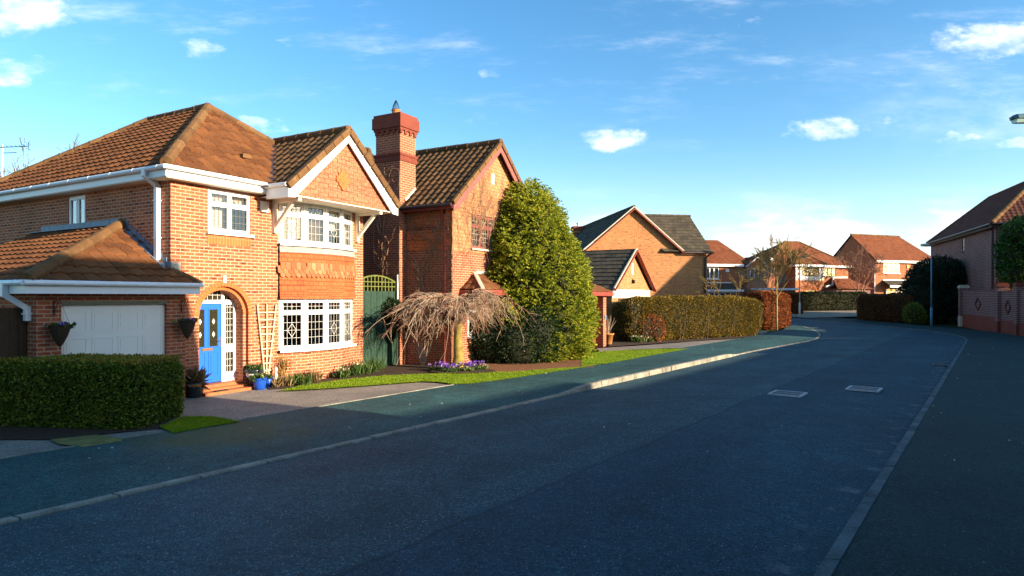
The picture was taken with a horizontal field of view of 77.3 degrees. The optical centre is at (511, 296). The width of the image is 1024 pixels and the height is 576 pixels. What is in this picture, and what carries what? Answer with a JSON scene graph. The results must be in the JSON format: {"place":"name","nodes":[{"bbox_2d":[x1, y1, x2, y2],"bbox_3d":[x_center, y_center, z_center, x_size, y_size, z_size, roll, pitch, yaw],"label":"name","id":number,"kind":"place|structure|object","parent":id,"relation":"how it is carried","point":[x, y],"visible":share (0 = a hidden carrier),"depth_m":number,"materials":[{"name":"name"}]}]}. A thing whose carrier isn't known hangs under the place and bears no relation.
{"place":"outdoors","nodes":[
{"label":"outdoors","id":0,"kind":"place"},
{"bbox_2d":[160,415,239,432],"bbox_3d":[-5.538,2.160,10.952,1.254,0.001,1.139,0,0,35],"label":"lawn","id":1,"kind":"structure","parent":0,"point":[193,424],"depth_m":10.72,"materials":[{"name":"green plant"}]},
{"bbox_2d":[0,373,454,456],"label":"driveway","id":2,"kind":"structure","parent":0,"point":[242,405],"depth_m":13.26,"materials":[{"name":"grey concrete"}]},
{"bbox_2d":[0,307,26,358],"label":"timber gate","id":3,"kind":"structure","parent":2,"relation":"on","point":[13,333],"depth_m":11.25,"materials":[{"name":"brown wood"}]},
{"bbox_2d":[51,435,122,446],"bbox_3d":[-6.413,2.165,9.651,1.097,0.001,0.632,0,0,22],"label":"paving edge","id":4,"kind":"object","parent":2,"relation":"on","point":[85,441],"visible":1,"depth_m":9.62,"materials":[{"name":"grey concrete"}]},
{"bbox_2d":[185,365,211,397],"bbox_3d":[-6.938,1.831,13.936,0.837,0.739,0.795,0,0,-10],"label":"plant pot","id":5,"kind":"object","parent":2,"relation":"on","point":[195,381],"visible":0.96,"depth_m":13.86,"materials":[{"name":"plastic"}]},
{"bbox_2d":[0,384,453,458],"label":"edging kerb","id":6,"kind":"structure","parent":2,"relation":"on","point":[243,418],"depth_m":12.04,"materials":[{"name":"concrete"}]},
{"bbox_2d":[244,362,268,385],"bbox_3d":[-6.143,1.880,15.294,0.561,0.629,0.532,0,0,29],"label":"plant pot","id":7,"kind":"object","parent":2,"relation":"on","point":[251,370],"visible":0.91,"depth_m":15.20,"materials":[{"name":"ceramic"}]},
{"bbox_2d":[248,372,266,389],"bbox_3d":[-5.968,1.983,15.082,0.494,0.424,0.441,0,0,-25],"label":"plant pot","id":8,"kind":"object","parent":2,"relation":"on","point":[259,381],"visible":1,"depth_m":14.99,"materials":[{"name":"ceramic"}]},
{"bbox_2d":[265,373,273,387],"bbox_3d":[-5.925,2.019,15.466,0.412,0.352,0.405,0,0,-40],"label":"plant pot","id":9,"kind":"object","parent":2,"relation":"on","point":[269,380],"visible":0.46,"depth_m":15.38,"materials":[{"name":"ceramic"}]},
{"bbox_2d":[0,324,818,517],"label":"pavement","id":10,"kind":"structure","parent":0,"point":[39,481],"depth_m":10.06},
{"bbox_2d":[279,367,582,390],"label":"lawn","id":11,"kind":"structure","parent":0,"point":[448,378],"depth_m":16.66,"materials":[{"name":"green plant"}]},
{"bbox_2d":[0,318,964,575],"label":"road","id":12,"kind":"structure","parent":0,"point":[568,485],"depth_m":7.30,"materials":[{"name":"grey asphalt"}]},
{"bbox_2d":[767,390,807,397],"bbox_3d":[6.254,2.201,14.516,0.700,0.033,0.700,0,0,37],"label":"drain cover","id":13,"kind":"object","parent":12,"relation":"on","point":[788,393],"visible":1,"depth_m":14.43,"materials":[{"name":"metal"}]},
{"bbox_2d":[845,385,882,392],"bbox_3d":[8.390,2.201,15.254,0.700,0.033,0.700,0,0,37],"label":"drain cover","id":14,"kind":"object","parent":12,"relation":"on","point":[864,389],"visible":1,"depth_m":15.21,"materials":[{"name":"metal"}]},
{"bbox_2d":[932,364,947,366],"bbox_3d":[13.937,2.242,20.826,0.420,0.036,0.560,0,0,37],"label":"gully grate","id":15,"kind":"object","parent":12,"relation":"on","point":[944,365],"visible":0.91,"depth_m":20.68,"materials":[{"name":"black metal"}]},
{"bbox_2d":[12,316,973,516],"bbox_3d":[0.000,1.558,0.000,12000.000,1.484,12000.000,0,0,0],"label":"ground","id":16,"kind":"structure","parent":0,"point":[950,325],"depth_m":45.10,"materials":[{"name":"brown soil"}]},
{"bbox_2d":[0,134,79,177],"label":"bare tree","id":17,"kind":"object","parent":16,"relation":"on","point":[4,171],"visible":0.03,"depth_m":26.39,"materials":[{"name":"brown plant"}]},
{"bbox_2d":[0,419,170,438],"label":"flower bed","id":18,"kind":"object","parent":16,"relation":"on","point":[19,432],"visible":0.4,"depth_m":10.34,"materials":[{"name":"soil"}]},
{"bbox_2d":[0,352,185,429],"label":"hedge","id":19,"kind":"object","parent":18,"relation":"on","point":[113,391],"visible":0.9,"depth_m":10.67,"materials":[{"name":"green plant"}]},
{"bbox_2d":[0,102,401,398],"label":"detached house","id":20,"kind":"structure","parent":16,"relation":"on","point":[126,240],"depth_m":15.26,"materials":[{"name":"orange brick"}]},
{"bbox_2d":[0,142,30,176],"bbox_3d":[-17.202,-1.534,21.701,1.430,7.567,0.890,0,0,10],"label":"tv aerial","id":21,"kind":"object","parent":20,"relation":"attached to","point":[2,147],"visible":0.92,"depth_m":21.72,"materials":[{"name":"metal"}]},
{"bbox_2d":[44,299,76,346],"bbox_3d":[-8.055,0.466,11.423,0.411,0.849,0.414,0,0,4],"label":"hanging basket","id":22,"kind":"object","parent":20,"relation":"hanging from","point":[59,331],"visible":1,"depth_m":11.34,"materials":[{"name":"plastic"}]},
{"bbox_2d":[69,195,84,223],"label":"window","id":23,"kind":"structure","parent":20,"relation":"in","point":[78,198],"depth_m":15.52,"materials":[{"name":"white plastic"}]},
{"bbox_2d":[61,304,164,355],"bbox_3d":[-7.776,1.225,12.536,0.048,2.150,1.990,0,0,29],"label":"garage door","id":24,"kind":"structure","parent":20,"relation":"in","point":[108,329],"depth_m":12.53,"materials":[{"name":"white paint"}]},
{"bbox_2d":[172,299,197,338],"bbox_3d":[-6.849,0.466,13.529,0.445,0.849,0.461,0,0,9],"label":"hanging basket","id":25,"kind":"object","parent":20,"relation":"hanging from","point":[187,325],"visible":1,"depth_m":13.44,"materials":[{"name":"wicker"}]},
{"bbox_2d":[199,303,220,382],"bbox_3d":[-7.030,1.078,14.787,0.121,1.835,0.710,0,0,30],"label":"front door","id":26,"kind":"structure","parent":20,"relation":"in","point":[210,313],"depth_m":14.86,"materials":[{"name":"blue paint"}]},
{"bbox_2d":[206,188,254,237],"bbox_3d":[-6.622,-1.925,14.928,0.300,1.030,1.230,0,0,30],"label":"window","id":27,"kind":"structure","parent":20,"relation":"in","point":[216,198],"depth_m":14.88,"materials":[{"name":"white plastic"}]},
{"bbox_2d":[256,304,277,372],"bbox_3d":[-6.017,1.060,15.729,0.047,1.744,0.590,0,0,30],"label":"trellis","id":28,"kind":"object","parent":20,"relation":"attached to","point":[266,341],"visible":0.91,"depth_m":15.71,"materials":[{"name":"beige wood"}]},
{"bbox_2d":[279,202,302,243],"bbox_3d":[-5.674,-1.880,16.404,0.671,1.060,0.202,0,0,-41],"label":"window","id":29,"kind":"structure","parent":20,"relation":"in","point":[293,216],"depth_m":16.45,"materials":[{"name":"white plastic"}]},
{"bbox_2d":[279,299,302,349],"bbox_3d":[-5.674,0.705,16.404,0.671,1.290,0.202,0,0,-41],"label":"window","id":30,"kind":"structure","parent":20,"relation":"in","point":[296,312],"depth_m":16.32,"materials":[{"name":"white plastic"}]},
{"bbox_2d":[306,204,324,245],"bbox_3d":[-5.237,-1.880,16.881,0.202,1.060,0.671,0,0,36],"label":"window","id":31,"kind":"structure","parent":20,"relation":"in","point":[313,217],"depth_m":16.94,"materials":[{"name":"white plastic"}]},
{"bbox_2d":[306,299,324,348],"bbox_3d":[-5.189,0.705,16.846,0.082,1.290,0.671,0,0,36],"label":"window","id":32,"kind":"structure","parent":20,"relation":"in","point":[308,312],"depth_m":16.81,"materials":[{"name":"white plastic"}]},
{"bbox_2d":[327,207,340,246],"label":"window","id":33,"kind":"structure","parent":20,"relation":"in","point":[332,220],"depth_m":17.51,"materials":[{"name":"white plastic"}]},
{"bbox_2d":[327,299,340,346],"bbox_3d":[-4.864,0.705,17.421,0.082,1.290,0.671,0,0,23],"label":"window","id":34,"kind":"structure","parent":20,"relation":"in","point":[336,311],"depth_m":17.43,"materials":[{"name":"white plastic"}]},
{"bbox_2d":[343,210,351,248],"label":"window","id":35,"kind":"structure","parent":20,"relation":"in","point":[345,222],"depth_m":18.17,"materials":[{"name":"white plastic"}]},
{"bbox_2d":[343,299,351,344],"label":"window","id":36,"kind":"structure","parent":20,"relation":"in","point":[345,310],"depth_m":18.22,"materials":[{"name":"white plastic"}]},
{"bbox_2d":[363,275,397,365],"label":"garden gate","id":37,"kind":"structure","parent":20,"relation":"attached to","point":[375,345],"depth_m":19.76,"materials":[{"name":"green wood"}]},
{"bbox_2d":[381,296,408,343],"bbox_3d":[-3.836,0.815,20.295,1.270,1.705,1.027,0,0,0],"label":"laurel","id":38,"kind":"object","parent":16,"relation":"on","point":[392,302],"visible":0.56,"depth_m":20.12,"materials":[{"name":"green plant"}]},
{"bbox_2d":[0,324,820,524],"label":"kerb","id":39,"kind":"structure","parent":16,"relation":"on","point":[164,484],"depth_m":9.70,"materials":[{"name":"concrete"}]},
{"bbox_2d":[268,351,573,388],"bbox_3d":[-0.794,2.180,20.048,6.352,0.001,13.045,0,0,23],"label":"flower bed","id":40,"kind":"object","parent":16,"relation":"on","point":[402,369],"visible":0.27,"depth_m":18.37,"materials":[{"name":"soil"}]},
{"bbox_2d":[274,367,277,381],"bbox_3d":[-5.843,1.965,15.838,0.105,0.470,0.110,0,0,29],"label":"garden ornament","id":41,"kind":"object","parent":40,"relation":"on","point":[275,373],"visible":0.65,"depth_m":15.80,"materials":[{"name":"stone"}]},
{"bbox_2d":[271,375,295,387],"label":"garden plant","id":42,"kind":"object","parent":40,"relation":"on","point":[281,381],"visible":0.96,"depth_m":15.46,"materials":[{"name":"beige plant"}]},
{"bbox_2d":[276,371,312,385],"bbox_3d":[-5.316,2.014,15.797,0.990,0.350,0.854,0,0,0],"label":"garden plant","id":43,"kind":"object","parent":40,"relation":"on","point":[297,379],"visible":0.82,"depth_m":15.65,"materials":[{"name":"green plant"}]},
{"bbox_2d":[299,368,323,381],"bbox_3d":[-5.150,1.995,16.346,0.742,0.370,0.705,0,0,-16],"label":"garden plant","id":44,"kind":"object","parent":40,"relation":"on","point":[316,376],"visible":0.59,"depth_m":16.30,"materials":[{"name":"beige plant"}]},
{"bbox_2d":[327,367,351,378],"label":"garden plant","id":45,"kind":"object","parent":40,"relation":"on","point":[339,373],"visible":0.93,"depth_m":17.10,"materials":[{"name":"green plant"}]},
{"bbox_2d":[341,362,368,375],"bbox_3d":[-4.481,2.030,17.699,1.008,0.499,0.721,0,0,11],"label":"garden plant","id":46,"kind":"object","parent":40,"relation":"on","point":[357,369],"visible":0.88,"depth_m":17.64,"materials":[{"name":"green plant"}]},
{"bbox_2d":[350,355,394,373],"bbox_3d":[-3.993,1.895,18.216,1.135,0.571,1.084,0,0,-31],"label":"garden plant","id":47,"kind":"object","parent":40,"relation":"on","point":[373,366],"visible":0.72,"depth_m":18.18,"materials":[{"name":"green plant"}]},
{"bbox_2d":[413,339,431,366],"bbox_3d":[-2.802,1.751,19.787,0.664,0.851,0.512,0,0,0],"label":"bare shrub","id":48,"kind":"object","parent":40,"relation":"on","point":[423,358],"visible":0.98,"depth_m":19.73,"materials":[{"name":"brown plant"}]},
{"bbox_2d":[365,288,537,367],"bbox_3d":[-1.964,1.001,18.882,4.164,2.518,5.112,0,0,40],"label":"weeping tree","id":49,"kind":"object","parent":40,"relation":"on","point":[460,311],"visible":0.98,"depth_m":18.76,"materials":[{"name":"brown plant"}]},
{"bbox_2d":[469,176,603,361],"bbox_3d":[0.374,-0.961,23.183,5.687,6.662,5.693,0,0,0],"label":"conifer","id":50,"kind":"object","parent":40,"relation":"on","point":[539,257],"visible":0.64,"depth_m":21.64,"materials":[{"name":"green plant"}]},
{"bbox_2d":[479,357,593,371],"bbox_3d":[0.979,2.164,20.672,4.086,0.001,5.025,0,0,0],"label":"mulch bed","id":51,"kind":"object","parent":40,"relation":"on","point":[507,367],"visible":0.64,"depth_m":20.08,"materials":[{"name":"brown soil"}]},
{"bbox_2d":[469,302,565,363],"bbox_3d":[0.039,1.199,21.221,3.570,2.245,2.290,0,0,0],"label":"laurel","id":52,"kind":"object","parent":51,"relation":"on","point":[509,345],"visible":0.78,"depth_m":20.66,"materials":[{"name":"green plant"}]},
{"bbox_2d":[431,369,494,372],"bbox_3d":[-1.411,2.145,18.493,1.887,0.001,1.236,0,0,0],"label":"flower bed","id":53,"kind":"object","parent":16,"relation":"on","point":[474,371],"visible":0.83,"depth_m":18.31,"materials":[{"name":"soil"}]},
{"bbox_2d":[428,361,452,370],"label":"pansies","id":54,"kind":"object","parent":53,"relation":"on","point":[440,366],"visible":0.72,"depth_m":18.75,"materials":[{"name":"purple plant"}]},
{"bbox_2d":[442,362,464,371],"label":"pansies","id":55,"kind":"object","parent":53,"relation":"on","point":[452,369],"visible":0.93,"depth_m":18.39,"materials":[{"name":"purple plant"}]},
{"bbox_2d":[461,360,476,370],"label":"pansies","id":56,"kind":"object","parent":53,"relation":"on","point":[466,367],"visible":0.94,"depth_m":18.59,"materials":[{"name":"purple plant"}]},
{"bbox_2d":[468,360,488,368],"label":"pansies","id":57,"kind":"object","parent":53,"relation":"on","point":[480,367],"visible":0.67,"depth_m":18.98,"materials":[{"name":"purple plant"}]},
{"bbox_2d":[363,100,613,365],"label":"detached house","id":58,"kind":"structure","parent":16,"relation":"on","point":[442,179],"depth_m":20.72,"materials":[{"name":"red brick"}]},
{"bbox_2d":[373,164,507,361],"bbox_3d":[-1.624,-1.298,21.171,2.361,7.005,5.388,0,0,63],"label":"creeper","id":59,"kind":"object","parent":58,"relation":"attached to","point":[419,278],"visible":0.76,"depth_m":20.50,"materials":[{"name":"brown plant"}]},
{"bbox_2d":[467,301,487,338],"bbox_3d":[-0.758,0.730,21.842,0.200,1.260,2.800,0,0,30],"label":"window","id":60,"kind":"structure","parent":58,"relation":"in","point":[471,334],"depth_m":20.75,"materials":[{"name":"white plastic"}]},
{"bbox_2d":[470,214,496,251],"bbox_3d":[-0.921,-2.110,21.532,0.200,1.180,1.800,0,0,30],"label":"window","id":61,"kind":"structure","parent":58,"relation":"in","point":[480,248],"depth_m":21.49,"materials":[{"name":"glass"}]},
{"bbox_2d":[580,248,656,341],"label":"garage","id":62,"kind":"structure","parent":16,"relation":"on","point":[621,274],"depth_m":34.19,"materials":[{"name":"brick"}]},
{"bbox_2d":[571,205,713,296],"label":"detached house","id":63,"kind":"structure","parent":16,"relation":"on","point":[674,250],"depth_m":41.92,"materials":[{"name":"brick"}]},
{"bbox_2d":[608,334,758,346],"bbox_3d":[9.719,2.161,33.424,15.707,0.026,2.440,0,0,-37],"label":"flower bed","id":64,"kind":"object","parent":16,"relation":"on","point":[620,343],"visible":0.53,"depth_m":30.93,"materials":[{"name":"soil"}]},
{"bbox_2d":[606,319,615,343],"bbox_3d":[4.391,1.516,29.318,0.661,1.328,0.595,0,0,-39],"label":"plant pot","id":65,"kind":"object","parent":64,"relation":"on","point":[609,337],"visible":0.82,"depth_m":29.13,"materials":[{"name":"ceramic"}]},
{"bbox_2d":[629,334,649,342],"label":"garden plant","id":66,"kind":"object","parent":64,"relation":"on","point":[634,338],"visible":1,"depth_m":30.30,"materials":[{"name":"green plant"}]},
{"bbox_2d":[628,312,666,341],"bbox_3d":[6.460,1.295,31.031,2.189,1.980,1.038,0,0,0],"label":"copper shrub","id":67,"kind":"object","parent":64,"relation":"on","point":[653,326],"visible":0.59,"depth_m":30.81,"materials":[{"name":"brown plant"}]},
{"bbox_2d":[611,294,763,340],"bbox_3d":[9.573,1.126,33.875,10.731,2.541,2.245,0,0,-33],"label":"hedge","id":68,"kind":"object","parent":64,"relation":"on","point":[697,316],"visible":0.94,"depth_m":32.55,"materials":[{"name":"green plant"}]},
{"bbox_2d":[696,267,756,295],"bbox_3d":[12.750,0.269,38.486,3.618,4.119,1.665,0,0,15],"label":"sapling","id":69,"kind":"object","parent":16,"relation":"on","point":[706,285],"visible":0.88,"depth_m":38.68,"materials":[{"name":"brown plant"}]},
{"bbox_2d":[705,240,798,296],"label":"detached house","id":70,"kind":"structure","parent":16,"relation":"on","point":[722,258],"depth_m":62.86,"materials":[{"name":"brick"}]},
{"bbox_2d":[707,267,719,279],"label":"window","id":71,"kind":"structure","parent":70,"relation":"in","point":[710,270],"depth_m":62.67,"materials":[{"name":"white plastic"}]},
{"bbox_2d":[708,292,736,295],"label":"window","id":72,"kind":"structure","parent":70,"relation":"in","point":[708,292],"depth_m":61.63,"materials":[{"name":"white plastic"}]},
{"bbox_2d":[740,260,788,291],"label":"bare tree","id":73,"kind":"object","parent":16,"relation":"on","point":[769,275],"visible":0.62,"depth_m":56.94,"materials":[{"name":"brown plant"}]},
{"bbox_2d":[746,290,791,329],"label":"hedge","id":74,"kind":"object","parent":16,"relation":"on","point":[767,298],"visible":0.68,"depth_m":42.74,"materials":[{"name":"orange plant"}]},
{"bbox_2d":[733,235,819,329],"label":"bare tree","id":75,"kind":"object","parent":16,"relation":"on","point":[777,265],"visible":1,"depth_m":41.35,"materials":[{"name":"plant"}]},
{"bbox_2d":[781,292,804,313],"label":"hedge","id":76,"kind":"object","parent":16,"relation":"on","point":[794,309],"visible":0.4,"depth_m":59.98,"materials":[{"name":"orange plant"}]},
{"bbox_2d":[799,257,805,315],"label":"street lamp","id":77,"kind":"object","parent":16,"relation":"on","point":[799,295],"visible":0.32,"depth_m":56.96,"materials":[{"name":"metal"}]},
{"bbox_2d":[751,241,872,293],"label":"detached house","id":78,"kind":"structure","parent":16,"relation":"on","point":[820,260],"depth_m":71.31,"materials":[{"name":"brown brick"}]},
{"bbox_2d":[802,266,818,275],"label":"window","id":79,"kind":"structure","parent":78,"relation":"in","point":[812,269],"depth_m":70.86,"materials":[{"name":"white glass"}]},
{"bbox_2d":[824,268,835,276],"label":"window","id":80,"kind":"structure","parent":78,"relation":"in","point":[826,270],"depth_m":72.98,"materials":[{"name":"white glass"}]},
{"bbox_2d":[791,310,856,317],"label":"footway","id":81,"kind":"structure","parent":16,"relation":"on","point":[815,314],"depth_m":59.13,"materials":[{"name":"grey concrete"}]},
{"bbox_2d":[798,291,867,310],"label":"hedge","id":82,"kind":"object","parent":16,"relation":"on","point":[827,300],"visible":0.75,"depth_m":66.17,"materials":[{"name":"green plant"}]},
{"bbox_2d":[818,243,887,291],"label":"bare tree","id":83,"kind":"object","parent":16,"relation":"on","point":[859,269],"visible":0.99,"depth_m":68.98,"materials":[{"name":"brown plant"}]},
{"bbox_2d":[791,317,967,575],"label":"kerb","id":84,"kind":"structure","parent":16,"relation":"on","point":[832,558],"depth_m":7.20,"materials":[{"name":"concrete"}]},
{"bbox_2d":[833,234,930,293],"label":"detached house","id":85,"kind":"structure","parent":16,"relation":"on","point":[901,254],"depth_m":77.06,"materials":[{"name":"brick"}]},
{"bbox_2d":[883,263,900,273],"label":"window","id":86,"kind":"structure","parent":85,"relation":"in","point":[887,265],"depth_m":75.91,"materials":[{"name":"white plastic"}]},
{"bbox_2d":[856,292,914,322],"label":"hedge","id":87,"kind":"object","parent":16,"relation":"on","point":[884,307],"visible":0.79,"depth_m":50.49,"materials":[{"name":"brown plant"}]},
{"bbox_2d":[901,301,927,323],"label":"shrub","id":88,"kind":"object","parent":16,"relation":"on","point":[913,313],"visible":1,"depth_m":48.10,"materials":[{"name":"green plant"}]},
{"bbox_2d":[920,244,932,325],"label":"street lamp","id":89,"kind":"object","parent":16,"relation":"on","point":[931,308],"visible":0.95,"depth_m":46.96,"materials":[{"name":"metal"}]},
{"bbox_2d":[896,254,967,322],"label":"evergreen bush","id":90,"kind":"object","parent":16,"relation":"on","point":[948,277],"visible":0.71,"depth_m":49.25,"materials":[{"name":"green plant"}]},
{"bbox_2d":[925,181,1023,320],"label":"detached house","id":91,"kind":"structure","parent":16,"relation":"on","point":[969,237],"depth_m":47.21,"materials":[{"name":"brick"}]},
{"bbox_2d":[960,237,963,252],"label":"window","id":92,"kind":"structure","parent":91,"relation":"in","point":[962,237],"depth_m":50.01,"materials":[{"name":"white glass"}]},
{"bbox_2d":[957,282,1023,336],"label":"garden wall","id":93,"kind":"structure","parent":16,"relation":"on","point":[999,308],"depth_m":39.24,"materials":[{"name":"brick"}]},
{"bbox_2d":[991,213,1023,289],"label":"laurel tree","id":94,"kind":"object","parent":16,"relation":"on","point":[1010,266],"visible":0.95,"depth_m":40.51,"materials":[{"name":"green plant"}]},
{"bbox_2d":[0,0,1023,257],"label":"sky","id":95,"kind":"structure","parent":0,"point":[825,122],"materials":[{"name":"blue"}]},
{"bbox_2d":[581,348,684,366],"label":"lawn","id":96,"kind":"structure","parent":0,"point":[608,355],"depth_m":23.44,"materials":[{"name":"green plant"}]},
{"bbox_2d":[597,338,738,350],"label":"driveway","id":97,"kind":"structure","parent":0,"point":[676,345],"depth_m":28.02,"materials":[{"name":"grey concrete"}]},
{"bbox_2d":[794,317,1023,575],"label":"pavement","id":98,"kind":"structure","parent":0,"point":[936,509],"depth_m":7.48,"materials":[{"name":"grey asphalt"}]},
{"bbox_2d":[1009,114,1023,123],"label":"street lamp","id":99,"kind":"object","parent":98,"relation":"on","point":[1017,119],"visible":1,"depth_m":15.03,"materials":[{"name":"grey metal"}]}
]}

